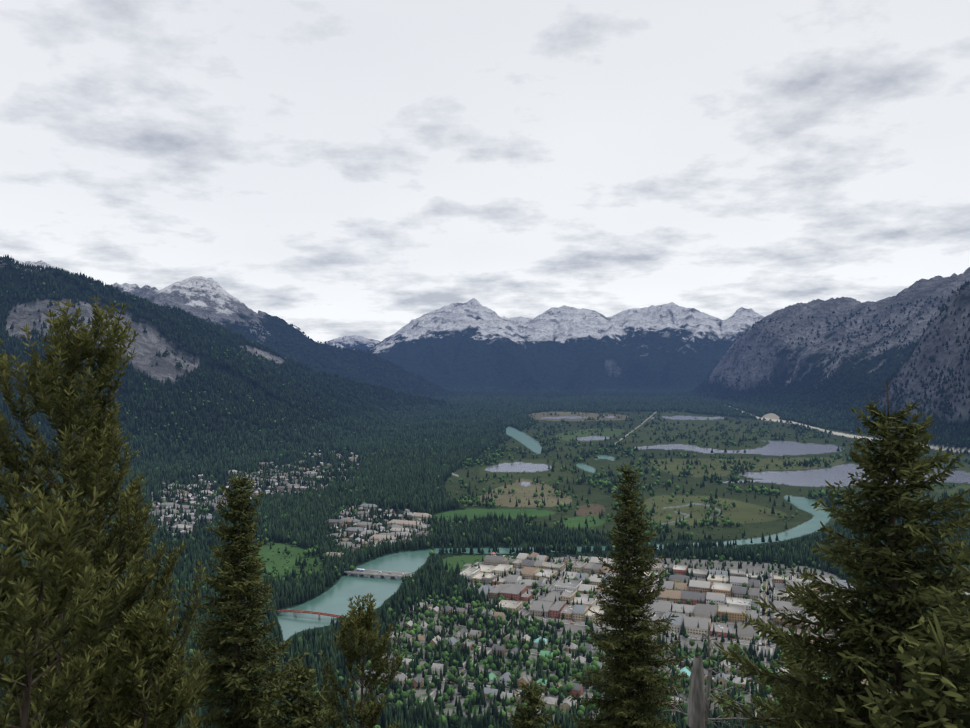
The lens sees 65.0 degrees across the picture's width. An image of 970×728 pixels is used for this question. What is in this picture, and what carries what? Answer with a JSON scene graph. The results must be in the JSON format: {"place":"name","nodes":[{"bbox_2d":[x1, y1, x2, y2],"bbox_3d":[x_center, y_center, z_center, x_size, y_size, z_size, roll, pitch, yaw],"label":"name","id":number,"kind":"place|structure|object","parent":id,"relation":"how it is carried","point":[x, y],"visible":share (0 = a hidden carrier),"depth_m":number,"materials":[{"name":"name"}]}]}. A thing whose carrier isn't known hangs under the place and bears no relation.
{"place":"outdoors","nodes":[
{"label":"outdoors","id":0,"kind":"place"},
{"bbox_2d":[0,259,969,727],"bbox_3d":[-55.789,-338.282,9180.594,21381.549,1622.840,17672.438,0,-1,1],"label":"mountain valley terrain","id":1,"kind":"structure","parent":0,"point":[474,343],"depth_m":3986.16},
{"bbox_2d":[276,568,414,618],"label":"bridges","id":2,"kind":"structure","parent":1,"relation":"on","point":[379,574],"depth_m":1146.21,"materials":[{"name":"grey concrete"}]},
{"bbox_2d":[0,255,969,727],"bbox_3d":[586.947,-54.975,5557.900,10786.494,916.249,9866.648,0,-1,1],"label":"forest","id":3,"kind":"object","parent":1,"relation":"on","point":[468,425],"visible":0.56,"depth_m":2378.23,"materials":[{"name":"green plant"}]},
{"bbox_2d":[1,267,969,727],"bbox_3d":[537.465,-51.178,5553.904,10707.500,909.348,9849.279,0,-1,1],"label":"forest broadleaf","id":4,"kind":"object","parent":1,"relation":"on","point":[569,687],"visible":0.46,"depth_m":1281.48,"materials":[{"name":"green plant"}]},
{"bbox_2d":[149,450,969,720],"bbox_3d":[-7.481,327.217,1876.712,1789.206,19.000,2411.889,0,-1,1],"label":"town buildings","id":5,"kind":"structure","parent":1,"relation":"on","point":[703,611],"depth_m":1040.04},
{"bbox_2d":[0,0,969,342],"label":"sky","id":6,"kind":"structure","parent":0,"point":[368,169],"materials":[{"name":"white"}]},
{"bbox_2d":[373,556,850,718],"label":"streets","id":7,"kind":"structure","parent":0,"point":[764,645],"depth_m":890.74,"materials":[{"name":"grey asphalt"}]},
{"bbox_2d":[426,555,840,698],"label":"cars","id":8,"kind":"object","parent":7,"relation":"on","point":[759,643],"visible":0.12,"depth_m":975.67,"materials":[{"name":"paint"}]},
{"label":"summit ground","id":9,"kind":"structure","parent":0,"visible":0},
{"bbox_2d":[0,483,136,727],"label":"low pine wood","id":10,"kind":"object","parent":9,"relation":"on","point":[57,535],"visible":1,"depth_m":6.82,"materials":[{"name":"green plant"}]},
{"bbox_2d":[0,295,213,727],"bbox_3d":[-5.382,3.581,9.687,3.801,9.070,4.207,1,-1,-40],"label":"pine","id":11,"kind":"object","parent":9,"relation":"on","point":[66,394],"visible":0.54,"depth_m":9.73,"materials":[{"name":"green plant"}]},
{"bbox_2d":[71,600,205,727],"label":"conifer tree","id":12,"kind":"object","parent":9,"relation":"on","point":[153,634],"visible":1,"depth_m":8.77,"materials":[{"name":"green plant"}]},
{"bbox_2d":[174,472,311,727],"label":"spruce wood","id":13,"kind":"object","parent":9,"relation":"on","point":[236,589],"visible":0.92,"depth_m":18.13,"materials":[{"name":"green plant"}]},
{"bbox_2d":[254,659,342,727],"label":"conifer tree","id":14,"kind":"object","parent":9,"relation":"on","point":[303,714],"visible":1,"depth_m":13.44,"materials":[{"name":"green plant"}]},
{"bbox_2d":[291,593,405,727],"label":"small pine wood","id":15,"kind":"object","parent":9,"relation":"on","point":[360,627],"visible":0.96,"depth_m":15.41,"materials":[{"name":"green plant"}]},
{"bbox_2d":[501,676,562,727],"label":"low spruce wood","id":16,"kind":"object","parent":9,"relation":"on","point":[535,702],"visible":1,"depth_m":18.66,"materials":[{"name":"green plant"}]},
{"bbox_2d":[567,462,686,727],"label":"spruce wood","id":17,"kind":"object","parent":9,"relation":"on","point":[630,674],"visible":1,"depth_m":23.36,"materials":[{"name":"green plant"}]},
{"bbox_2d":[664,622,778,727],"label":"dead snag","id":18,"kind":"object","parent":9,"relation":"on","point":[698,701],"visible":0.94,"depth_m":13.36,"materials":[{"name":"grey wood"}]},
{"bbox_2d":[755,650,832,727],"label":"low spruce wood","id":19,"kind":"object","parent":9,"relation":"on","point":[780,703],"visible":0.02,"depth_m":15.73,"materials":[{"name":"green plant"}]},
{"bbox_2d":[710,382,969,727],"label":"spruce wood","id":20,"kind":"object","parent":9,"relation":"on","point":[893,565],"visible":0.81,"depth_m":11.37,"materials":[{"name":"green plant"}]},
{"bbox_2d":[794,611,969,727],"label":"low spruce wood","id":21,"kind":"object","parent":9,"relation":"on","point":[941,663],"visible":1,"depth_m":5.89,"materials":[{"name":"green plant"}]},
{"bbox_2d":[890,540,969,727],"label":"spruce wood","id":22,"kind":"object","parent":9,"relation":"on","point":[961,624],"visible":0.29,"depth_m":7.62,"materials":[{"name":"green plant"}]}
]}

